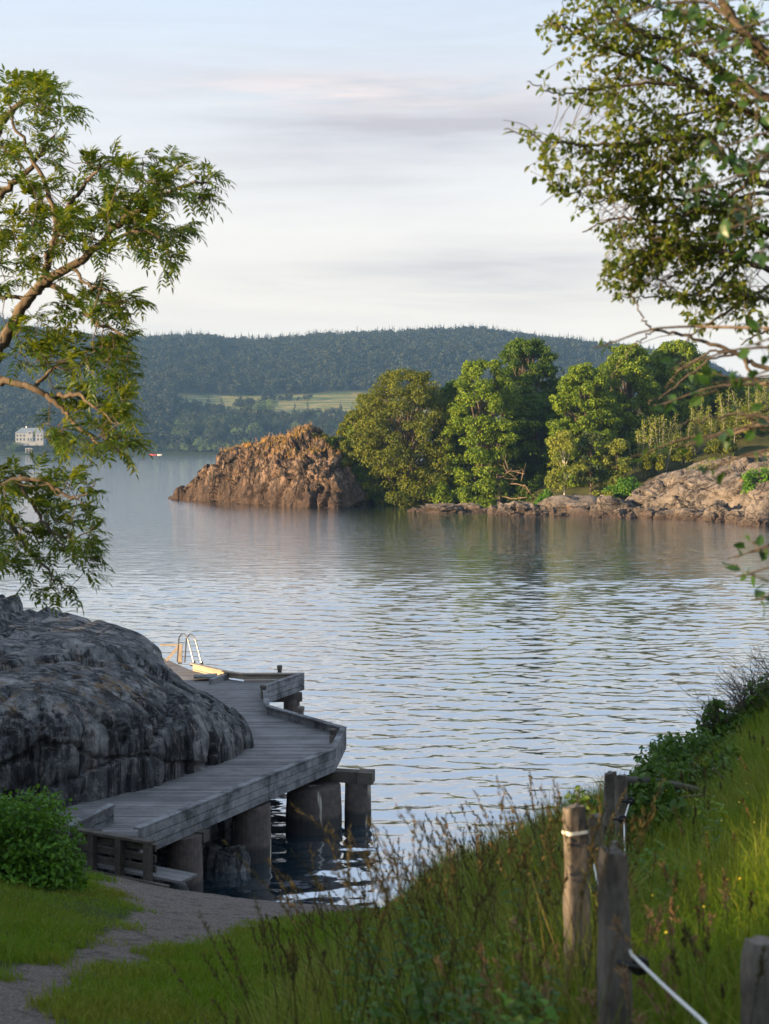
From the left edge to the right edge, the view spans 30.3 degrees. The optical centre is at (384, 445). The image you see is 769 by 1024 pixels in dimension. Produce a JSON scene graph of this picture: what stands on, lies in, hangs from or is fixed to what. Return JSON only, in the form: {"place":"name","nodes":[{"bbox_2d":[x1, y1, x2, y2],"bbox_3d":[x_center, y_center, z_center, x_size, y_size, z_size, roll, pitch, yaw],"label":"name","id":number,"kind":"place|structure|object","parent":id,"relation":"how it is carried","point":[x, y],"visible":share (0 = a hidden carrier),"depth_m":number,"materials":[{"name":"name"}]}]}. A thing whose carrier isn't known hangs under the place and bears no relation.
{"place":"outdoors","nodes":[
{"label":"outdoors","id":0,"kind":"place"},
{"bbox_2d":[0,850,410,1023],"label":"lawn grass","id":1,"kind":"structure","parent":0,"point":[153,999],"depth_m":13.78,"materials":[{"name":"plant"}]},
{"bbox_2d":[0,349,622,454],"bbox_3d":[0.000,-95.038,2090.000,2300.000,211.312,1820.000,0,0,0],"label":"hills","id":2,"kind":"structure","parent":0,"point":[322,399],"depth_m":1447.13,"materials":[{"name":"plant"}]},
{"bbox_2d":[15,426,46,445],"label":"white house","id":3,"kind":"structure","parent":2,"relation":"on","point":[24,436],"depth_m":1256.00,"materials":[{"name":"paint"}]},
{"bbox_2d":[171,409,198,425],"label":"shore tree","id":4,"kind":"object","parent":2,"relation":"on","point":[186,416],"visible":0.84,"depth_m":1330.97,"materials":[{"name":"green plant"}]},
{"bbox_2d":[0,313,743,451],"bbox_3d":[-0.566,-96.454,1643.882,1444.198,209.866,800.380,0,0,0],"label":"broadleaf forest","id":5,"kind":"object","parent":2,"relation":"on","point":[412,350],"visible":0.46,"depth_m":1582.71,"materials":[{"name":"green plant"}]},
{"bbox_2d":[0,850,660,1023],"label":"ground","id":6,"kind":"structure","parent":0,"point":[177,918],"depth_m":17.79,"materials":[{"name":"soil"}]},
{"bbox_2d":[0,783,91,890],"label":"bank shrub","id":7,"kind":"object","parent":6,"relation":"on","point":[19,858],"visible":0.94,"depth_m":19.80,"materials":[{"name":"green plant"}]},
{"bbox_2d":[44,847,90,893],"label":"bank shrub","id":8,"kind":"object","parent":6,"relation":"on","point":[76,884],"visible":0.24,"depth_m":20.17,"materials":[{"name":"green plant"}]},
{"bbox_2d":[0,64,236,616],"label":"ash tree","id":9,"kind":"object","parent":6,"relation":"on","point":[148,204],"visible":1,"depth_m":14.56,"materials":[{"name":"green plant"}]},
{"bbox_2d":[12,633,374,892],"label":"jetty","id":10,"kind":"object","parent":6,"relation":"on","point":[295,753],"visible":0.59,"depth_m":30.02,"materials":[{"name":"grey wood"}]},
{"bbox_2d":[324,968,395,1023],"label":"leafy weed","id":11,"kind":"object","parent":6,"relation":"on","point":[378,1010],"visible":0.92,"depth_m":6.44,"materials":[{"name":"green plant"}]},
{"bbox_2d":[341,934,405,1022],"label":"leafy weed","id":12,"kind":"object","parent":6,"relation":"on","point":[353,966],"visible":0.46,"depth_m":8.67,"materials":[{"name":"green plant"}]},
{"bbox_2d":[345,890,433,1016],"bbox_3d":[0.067,3.391,9.020,0.617,1.043,0.357,0,0,24],"label":"leafy weed","id":13,"kind":"object","parent":6,"relation":"on","point":[401,953],"visible":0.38,"depth_m":9.04,"materials":[{"name":"green plant"}]},
{"bbox_2d":[357,906,465,1023],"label":"leafy weed","id":14,"kind":"object","parent":6,"relation":"on","point":[425,956],"visible":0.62,"depth_m":7.57,"materials":[{"name":"green plant"}]},
{"bbox_2d":[351,943,488,1023],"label":"leafy weed","id":15,"kind":"object","parent":6,"relation":"on","point":[408,989],"visible":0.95,"depth_m":5.95,"materials":[{"name":"green plant"}]},
{"bbox_2d":[392,902,477,995],"bbox_3d":[0.312,3.266,8.649,0.530,0.896,0.307,0,0,7],"label":"leafy weed","id":16,"kind":"object","parent":6,"relation":"on","point":[442,939],"visible":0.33,"depth_m":8.68,"materials":[{"name":"green plant"}]},
{"bbox_2d":[402,961,475,1023],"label":"leafy weed","id":17,"kind":"object","parent":6,"relation":"on","point":[453,1013],"visible":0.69,"depth_m":6.17,"materials":[{"name":"green plant"}]},
{"bbox_2d":[166,725,768,1023],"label":"grass seed heads","id":18,"kind":"object","parent":6,"relation":"on","point":[489,893],"depth_m":7.19,"materials":[{"name":"plant"}]},
{"bbox_2d":[170,727,768,1023],"bbox_3d":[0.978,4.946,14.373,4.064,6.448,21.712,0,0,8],"label":"tall grass","id":19,"kind":"structure","parent":6,"relation":"on","point":[309,1008],"depth_m":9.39,"materials":[{"name":"plant"}]},
{"bbox_2d":[472,941,511,1002],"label":"leafy weed","id":20,"kind":"object","parent":6,"relation":"on","point":[478,965],"visible":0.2,"depth_m":7.95,"materials":[{"name":"green plant"}]},
{"bbox_2d":[475,963,515,1009],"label":"leafy weed","id":21,"kind":"object","parent":6,"relation":"on","point":[484,987],"visible":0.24,"depth_m":7.74,"materials":[{"name":"green plant"}]},
{"bbox_2d":[453,982,555,1023],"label":"leafy weed","id":22,"kind":"object","parent":6,"relation":"on","point":[528,991],"visible":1,"depth_m":5.19,"materials":[{"name":"green plant"}]},
{"bbox_2d":[486,915,525,976],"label":"leafy weed","id":23,"kind":"object","parent":6,"relation":"on","point":[506,935],"visible":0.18,"depth_m":8.57,"materials":[{"name":"green plant"}]},
{"bbox_2d":[485,985,542,1023],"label":"leafy weed","id":24,"kind":"object","parent":6,"relation":"on","point":[515,1013],"visible":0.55,"depth_m":6.15,"materials":[{"name":"green plant"}]},
{"bbox_2d":[490,988,558,1023],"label":"leafy weed","id":25,"kind":"object","parent":6,"relation":"on","point":[550,1011],"visible":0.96,"depth_m":5.24,"materials":[{"name":"green plant"}]},
{"bbox_2d":[506,964,568,1023],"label":"leafy weed","id":26,"kind":"object","parent":6,"relation":"on","point":[555,993],"visible":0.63,"depth_m":5.87,"materials":[{"name":"green plant"}]},
{"bbox_2d":[500,879,594,956],"bbox_3d":[0.976,3.066,8.581,0.576,0.974,0.334,0,0,13],"label":"leafy weed","id":27,"kind":"object","parent":6,"relation":"on","point":[515,889],"visible":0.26,"depth_m":8.56,"materials":[{"name":"green plant"}]},
{"bbox_2d":[562,803,592,999],"bbox_3d":[1.001,2.592,7.310,0.177,1.493,0.090,0,0,-25],"label":"fence post","id":28,"kind":"object","parent":6,"relation":"on","point":[575,827],"visible":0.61,"depth_m":7.27,"materials":[{"name":"brown wood"}]},
{"bbox_2d":[564,785,598,813],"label":"climbing sprig","id":29,"kind":"object","parent":6,"relation":"on","point":[584,800],"visible":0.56,"depth_m":9.48,"materials":[{"name":"green plant"}]},
{"bbox_2d":[433,873,732,1023],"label":"dry panicles","id":30,"kind":"object","parent":6,"relation":"on","point":[641,984],"visible":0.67,"depth_m":6.10,"materials":[{"name":"plant"}]},
{"bbox_2d":[588,813,604,887],"bbox_3d":[1.559,3.314,10.499,0.127,1.189,0.084,0,0,-25],"label":"fence post","id":31,"kind":"object","parent":6,"relation":"on","point":[597,835],"visible":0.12,"depth_m":10.46,"materials":[{"name":"brown wood"}]},
{"bbox_2d":[603,771,616,843],"bbox_3d":[2.164,3.773,13.602,0.147,1.312,0.082,0,0,-18],"label":"fence post","id":32,"kind":"object","parent":6,"relation":"on","point":[609,791],"visible":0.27,"depth_m":13.56,"materials":[{"name":"grey wood"}]},
{"bbox_2d":[597,845,632,1023],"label":"fence post","id":33,"kind":"object","parent":6,"relation":"on","point":[614,893],"visible":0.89,"depth_m":5.57,"materials":[{"name":"grey wood"}]},
{"bbox_2d":[616,956,648,975],"bbox_3d":[0.948,1.983,5.430,0.120,0.076,0.051,0,0,28],"label":"insulator","id":34,"kind":"object","parent":33,"relation":"attached to","point":[635,967],"visible":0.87,"depth_m":5.41,"materials":[{"name":"black plastic"}]},
{"bbox_2d":[593,803,706,1023],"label":"fence rope","id":35,"kind":"object","parent":33,"relation":"attached to","point":[671,992],"visible":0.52,"depth_m":5.16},
{"bbox_2d":[614,774,627,853],"bbox_3d":[2.216,3.699,13.299,0.122,1.249,0.090,0,0,-20],"label":"fence post","id":36,"kind":"object","parent":6,"relation":"on","point":[621,784],"visible":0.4,"depth_m":13.27,"materials":[{"name":"grey wood"}]},
{"bbox_2d":[502,0,768,430],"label":"aspen tree","id":37,"kind":"object","parent":6,"relation":"on","point":[685,248],"visible":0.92,"depth_m":8.72,"materials":[{"name":"green plant"}]},
{"bbox_2d":[628,841,663,904],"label":"leafy weed","id":38,"kind":"object","parent":6,"relation":"on","point":[644,860],"visible":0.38,"depth_m":10.43,"materials":[{"name":"green plant"}]},
{"bbox_2d":[629,755,674,804],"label":"bramble","id":39,"kind":"object","parent":6,"relation":"on","point":[647,769],"visible":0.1,"depth_m":18.49,"materials":[{"name":"green plant"}]},
{"bbox_2d":[627,776,708,797],"bbox_3d":[3.050,3.586,14.745,0.142,0.702,2.246,0,0,39],"label":"fence rail","id":40,"kind":"object","parent":6,"relation":"on","point":[630,779],"visible":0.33,"depth_m":14.59,"materials":[{"name":"grey wood"}]},
{"bbox_2d":[627,772,711,846],"bbox_3d":[2.807,3.703,13.914,1.218,0.887,0.959,0,0,25],"label":"bramble","id":41,"kind":"object","parent":6,"relation":"on","point":[646,798],"visible":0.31,"depth_m":13.83,"materials":[{"name":"green plant"}]},
{"bbox_2d":[571,688,768,1023],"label":"meadow grass","id":42,"kind":"structure","parent":6,"relation":"on","point":[749,870],"depth_m":8.83,"materials":[{"name":"plant"}]},
{"bbox_2d":[653,858,687,924],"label":"leafy weed","id":43,"kind":"object","parent":6,"relation":"on","point":[660,890],"visible":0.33,"depth_m":9.18,"materials":[{"name":"green plant"}]},
{"bbox_2d":[627,732,714,776],"bbox_3d":[4.213,4.616,20.496,1.345,1.016,1.165,0,0,22],"label":"bramble","id":44,"kind":"object","parent":6,"relation":"on","point":[639,759],"visible":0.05,"depth_m":20.47,"materials":[{"name":"green plant"}]},
{"bbox_2d":[593,0,768,616],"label":"alder tree","id":45,"kind":"object","parent":6,"relation":"on","point":[761,257],"visible":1,"depth_m":5.29,"materials":[{"name":"green plant"}]},
{"bbox_2d":[648,728,737,773],"bbox_3d":[4.466,4.361,19.562,1.484,0.842,1.391,0,0,29],"label":"bramble","id":46,"kind":"object","parent":6,"relation":"on","point":[685,749],"visible":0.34,"depth_m":19.57,"materials":[{"name":"green plant"}]},
{"bbox_2d":[655,746,745,801],"bbox_3d":[3.773,3.906,16.481,1.321,0.751,1.030,0,0,0],"label":"bramble","id":47,"kind":"object","parent":6,"relation":"on","point":[686,771],"visible":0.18,"depth_m":16.52,"materials":[{"name":"green plant"}]},
{"bbox_2d":[676,682,738,731],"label":"bare twig bush","id":48,"kind":"object","parent":6,"relation":"on","point":[716,720],"visible":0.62,"depth_m":21.24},
{"bbox_2d":[693,793,728,863],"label":"leafy weed","id":49,"kind":"object","parent":6,"relation":"on","point":[716,821],"visible":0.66,"depth_m":10.59,"materials":[{"name":"green plant"}]},
{"bbox_2d":[687,699,760,743],"bbox_3d":[5.280,4.213,21.210,1.456,0.863,1.282,0,0,0],"label":"bramble","id":50,"kind":"object","parent":6,"relation":"on","point":[731,727],"visible":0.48,"depth_m":21.11,"materials":[{"name":"green plant"}]},
{"bbox_2d":[698,656,767,717],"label":"bare twig bush","id":51,"kind":"object","parent":6,"relation":"on","point":[740,698],"visible":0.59,"depth_m":21.23,"materials":[{"name":"plant"}]},
{"bbox_2d":[729,642,768,701],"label":"bare twig bush","id":52,"kind":"object","parent":6,"relation":"on","point":[762,662],"visible":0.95,"depth_m":21.06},
{"bbox_2d":[732,673,768,721],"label":"bramble","id":53,"kind":"object","parent":6,"relation":"on","point":[756,697],"visible":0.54,"depth_m":21.10,"materials":[{"name":"green plant"}]},
{"bbox_2d":[740,935,768,1023],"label":"fence post","id":54,"kind":"object","parent":6,"relation":"on","point":[751,951],"visible":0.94,"depth_m":4.86,"materials":[{"name":"grey wood"}]},
{"bbox_2d":[0,455,768,907],"bbox_3d":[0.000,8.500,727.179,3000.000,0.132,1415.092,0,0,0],"label":"water","id":55,"kind":"structure","parent":0,"point":[446,661],"depth_m":67.25,"materials":[{"name":"blue liquid"}]},
{"bbox_2d":[140,846,166,883],"bbox_3d":[-4.298,8.191,26.992,0.687,1.282,0.566,0,0,0],"label":"boulder","id":56,"kind":"object","parent":55,"relation":"in","point":[161,853],"visible":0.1,"depth_m":26.82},
{"bbox_2d":[202,844,221,867],"bbox_3d":[-3.471,8.500,28.801,0.553,0.899,0.402,0,0,0],"label":"boulder","id":57,"kind":"object","parent":55,"relation":"in","point":[209,851],"visible":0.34,"depth_m":28.65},
{"bbox_2d":[213,844,250,872],"bbox_3d":[-3.072,8.446,28.606,0.827,0.850,0.679,0,0,0],"label":"boulder","id":58,"kind":"object","parent":55,"relation":"in","point":[226,860],"visible":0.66,"depth_m":28.36,"materials":[{"name":"stone"}]},
{"bbox_2d":[0,0,768,377],"label":"sky","id":59,"kind":"structure","parent":0,"point":[374,171],"materials":[{"name":"white"}]},
{"bbox_2d":[384,377,768,503],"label":"island terrain","id":60,"kind":"structure","parent":0,"point":[760,441],"depth_m":189.02,"materials":[{"name":"soil"}]},
{"bbox_2d":[332,409,397,504],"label":"oak tree","id":61,"kind":"object","parent":60,"relation":"on","point":[351,417],"visible":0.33,"depth_m":201.21,"materials":[{"name":"green plant"}]},
{"bbox_2d":[337,393,397,476],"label":"oak tree","id":62,"kind":"object","parent":60,"relation":"on","point":[346,423],"visible":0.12,"depth_m":207.72,"materials":[{"name":"green plant"}]},
{"bbox_2d":[345,366,466,506],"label":"oak tree","id":63,"kind":"object","parent":60,"relation":"on","point":[403,448],"visible":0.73,"depth_m":198.88,"materials":[{"name":"green plant"}]},
{"bbox_2d":[426,480,454,503],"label":"island shrub","id":64,"kind":"object","parent":60,"relation":"on","point":[440,490],"visible":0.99,"depth_m":196.29,"materials":[{"name":"green plant"}]},
{"bbox_2d":[426,379,477,467],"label":"dark tree","id":65,"kind":"object","parent":60,"relation":"on","point":[449,389],"visible":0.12,"depth_m":207.21,"materials":[{"name":"green plant"}]},
{"bbox_2d":[440,358,522,507],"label":"ash tree","id":66,"kind":"object","parent":60,"relation":"on","point":[487,432],"visible":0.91,"depth_m":195.83,"materials":[{"name":"green plant"}]},
{"bbox_2d":[495,442,529,502],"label":"dead tree","id":67,"kind":"object","parent":60,"relation":"on","point":[499,476],"visible":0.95,"depth_m":195.45,"materials":[{"name":"wood"}]},
{"bbox_2d":[502,477,539,502],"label":"island shrub","id":68,"kind":"object","parent":60,"relation":"on","point":[518,490],"visible":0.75,"depth_m":196.16,"materials":[{"name":"green plant"}]},
{"bbox_2d":[485,337,565,474],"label":"ash tree","id":69,"kind":"object","parent":60,"relation":"on","point":[518,352],"visible":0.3,"depth_m":205.82,"materials":[{"name":"green plant"}]},
{"bbox_2d":[504,391,568,485],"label":"ash tree","id":70,"kind":"object","parent":60,"relation":"on","point":[540,405],"visible":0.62,"depth_m":200.57,"materials":[{"name":"green plant"}]},
{"bbox_2d":[544,429,589,494],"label":"birch tree","id":71,"kind":"object","parent":60,"relation":"on","point":[561,442],"visible":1,"depth_m":182.00,"materials":[{"name":"green plant"}]},
{"bbox_2d":[544,361,622,486],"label":"ash tree","id":72,"kind":"object","parent":60,"relation":"on","point":[571,398],"visible":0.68,"depth_m":194.14,"materials":[{"name":"green plant"}]},
{"bbox_2d":[571,431,610,494],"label":"pine tree","id":73,"kind":"object","parent":60,"relation":"on","point":[587,438],"visible":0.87,"depth_m":183.52,"materials":[{"name":"green plant"}]},
{"bbox_2d":[597,438,632,492],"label":"birch tree","id":74,"kind":"object","parent":60,"relation":"on","point":[612,449],"visible":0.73,"depth_m":183.36,"materials":[{"name":"green plant"}]},
{"bbox_2d":[602,476,640,499],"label":"island shrub","id":75,"kind":"object","parent":60,"relation":"on","point":[623,488],"visible":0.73,"depth_m":179.08,"materials":[{"name":"green plant"}]},
{"bbox_2d":[587,343,670,452],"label":"ash tree","id":76,"kind":"object","parent":60,"relation":"on","point":[635,371],"visible":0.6,"depth_m":200.46,"materials":[{"name":"green plant"}]},
{"bbox_2d":[626,416,655,479],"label":"sapling","id":77,"kind":"object","parent":60,"relation":"on","point":[644,447],"visible":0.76,"depth_m":186.12,"materials":[{"name":"green plant"}]},
{"bbox_2d":[639,453,665,470],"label":"island shrub","id":78,"kind":"object","parent":60,"relation":"on","point":[656,463],"visible":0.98,"depth_m":183.30,"materials":[{"name":"green plant"}]},
{"bbox_2d":[646,413,678,472],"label":"sapling","id":79,"kind":"object","parent":60,"relation":"on","point":[667,462],"visible":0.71,"depth_m":186.95,"materials":[{"name":"green plant"}]},
{"bbox_2d":[641,339,722,446],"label":"ash tree","id":80,"kind":"object","parent":60,"relation":"on","point":[666,374],"visible":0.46,"depth_m":204.49,"materials":[{"name":"green plant"}]},
{"bbox_2d":[675,421,692,463],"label":"sapling","id":81,"kind":"object","parent":60,"relation":"on","point":[688,431],"visible":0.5,"depth_m":187.89,"materials":[{"name":"green plant"}]},
{"bbox_2d":[688,398,704,452],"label":"sapling","id":82,"kind":"object","parent":60,"relation":"on","point":[695,431],"visible":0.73,"depth_m":189.79,"materials":[{"name":"green plant"}]},
{"bbox_2d":[686,370,744,416],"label":"ash tree","id":83,"kind":"object","parent":60,"relation":"on","point":[723,392],"visible":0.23,"depth_m":208.38,"materials":[{"name":"green plant"}]},
{"bbox_2d":[705,405,727,445],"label":"sapling","id":84,"kind":"object","parent":60,"relation":"on","point":[713,430],"visible":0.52,"depth_m":189.63,"materials":[{"name":"green plant"}]},
{"bbox_2d":[703,438,737,454],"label":"island shrub","id":85,"kind":"object","parent":60,"relation":"on","point":[715,445],"visible":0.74,"depth_m":183.32,"materials":[{"name":"green plant"}]},
{"bbox_2d":[714,387,744,440],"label":"sapling","id":86,"kind":"object","parent":60,"relation":"on","point":[721,410],"visible":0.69,"depth_m":189.20,"materials":[{"name":"green plant"}]},
{"bbox_2d":[720,412,758,433],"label":"island shrub","id":87,"kind":"object","parent":60,"relation":"on","point":[746,421],"visible":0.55,"depth_m":189.19,"materials":[{"name":"green plant"}]},
{"bbox_2d":[728,378,768,433],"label":"sapling","id":88,"kind":"object","parent":60,"relation":"on","point":[757,397],"visible":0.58,"depth_m":191.66,"materials":[{"name":"green plant"}]},
{"label":"lake bed","id":89,"kind":"structure","parent":0,"visible":0},
{"bbox_2d":[0,594,253,873],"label":"shore rock","id":90,"kind":"object","parent":89,"relation":"on","point":[91,711],"visible":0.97,"depth_m":29.67,"materials":[{"name":"stone"}]},
{"bbox_2d":[170,424,374,507],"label":"rock headland","id":91,"kind":"structure","parent":89,"relation":"on","point":[304,478],"depth_m":203.17,"materials":[{"name":"stone"}]},
{"bbox_2d":[220,424,339,458],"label":"dry grass","id":92,"kind":"structure","parent":91,"relation":"on","point":[261,440],"depth_m":209.02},
{"bbox_2d":[350,460,372,480],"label":"island shrub","id":93,"kind":"object","parent":91,"relation":"on","point":[359,473],"visible":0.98,"depth_m":200.79,"materials":[{"name":"green plant"}]},
{"bbox_2d":[413,503,464,512],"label":"shore boulder","id":94,"kind":"object","parent":89,"relation":"on","point":[442,508],"visible":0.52,"depth_m":180.23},
{"bbox_2d":[455,503,481,511],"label":"shore boulder","id":95,"kind":"object","parent":89,"relation":"on","point":[468,507],"visible":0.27,"depth_m":181.06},
{"bbox_2d":[495,501,539,514],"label":"shore boulder","id":96,"kind":"object","parent":89,"relation":"on","point":[520,507],"visible":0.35,"depth_m":173.84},
{"bbox_2d":[536,495,597,514],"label":"shore boulder","id":97,"kind":"object","parent":89,"relation":"on","point":[575,504],"visible":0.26,"depth_m":173.90,"materials":[{"name":"stone"}]},
{"bbox_2d":[589,494,634,515],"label":"shore boulder","id":98,"kind":"object","parent":89,"relation":"on","point":[606,505],"visible":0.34,"depth_m":170.46,"materials":[{"name":"stone"}]},
{"bbox_2d":[611,508,634,517],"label":"shore boulder","id":99,"kind":"object","parent":89,"relation":"on","point":[620,513],"visible":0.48,"depth_m":166.19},
{"bbox_2d":[623,507,662,517],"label":"shore boulder","id":100,"kind":"object","parent":89,"relation":"on","point":[647,512],"visible":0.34,"depth_m":166.35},
{"bbox_2d":[653,509,673,518],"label":"shore boulder","id":101,"kind":"object","parent":89,"relation":"on","point":[666,514],"visible":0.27,"depth_m":164.10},
{"bbox_2d":[672,507,705,519],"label":"shore boulder","id":102,"kind":"object","parent":89,"relation":"on","point":[687,514],"visible":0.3,"depth_m":162.25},
{"bbox_2d":[625,451,768,510],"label":"rock outcrop","id":103,"kind":"object","parent":89,"relation":"on","point":[694,488],"visible":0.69,"depth_m":168.27,"materials":[{"name":"stone"}]},
{"bbox_2d":[671,448,695,461],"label":"island shrub","id":104,"kind":"object","parent":103,"relation":"on","point":[687,456],"visible":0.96,"depth_m":181.18,"materials":[{"name":"green plant"}]},
{"bbox_2d":[740,468,768,493],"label":"island shrub","id":105,"kind":"object","parent":103,"relation":"on","point":[748,482],"visible":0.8,"depth_m":161.17,"materials":[{"name":"green plant"}]},
{"bbox_2d":[697,500,739,521],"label":"shore boulder","id":106,"kind":"object","parent":89,"relation":"on","point":[716,511],"visible":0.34,"depth_m":158.90,"materials":[{"name":"stone"}]},
{"bbox_2d":[724,508,744,522],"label":"shore boulder","id":107,"kind":"object","parent":89,"relation":"on","point":[734,516],"visible":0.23,"depth_m":155.57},
{"bbox_2d":[737,516,768,525],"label":"shore boulder","id":108,"kind":"object","parent":89,"relation":"on","point":[753,521],"visible":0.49,"depth_m":150.07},
{"bbox_2d":[745,490,768,525],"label":"shore boulder","id":109,"kind":"object","parent":89,"relation":"on","point":[759,507],"visible":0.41,"depth_m":150.84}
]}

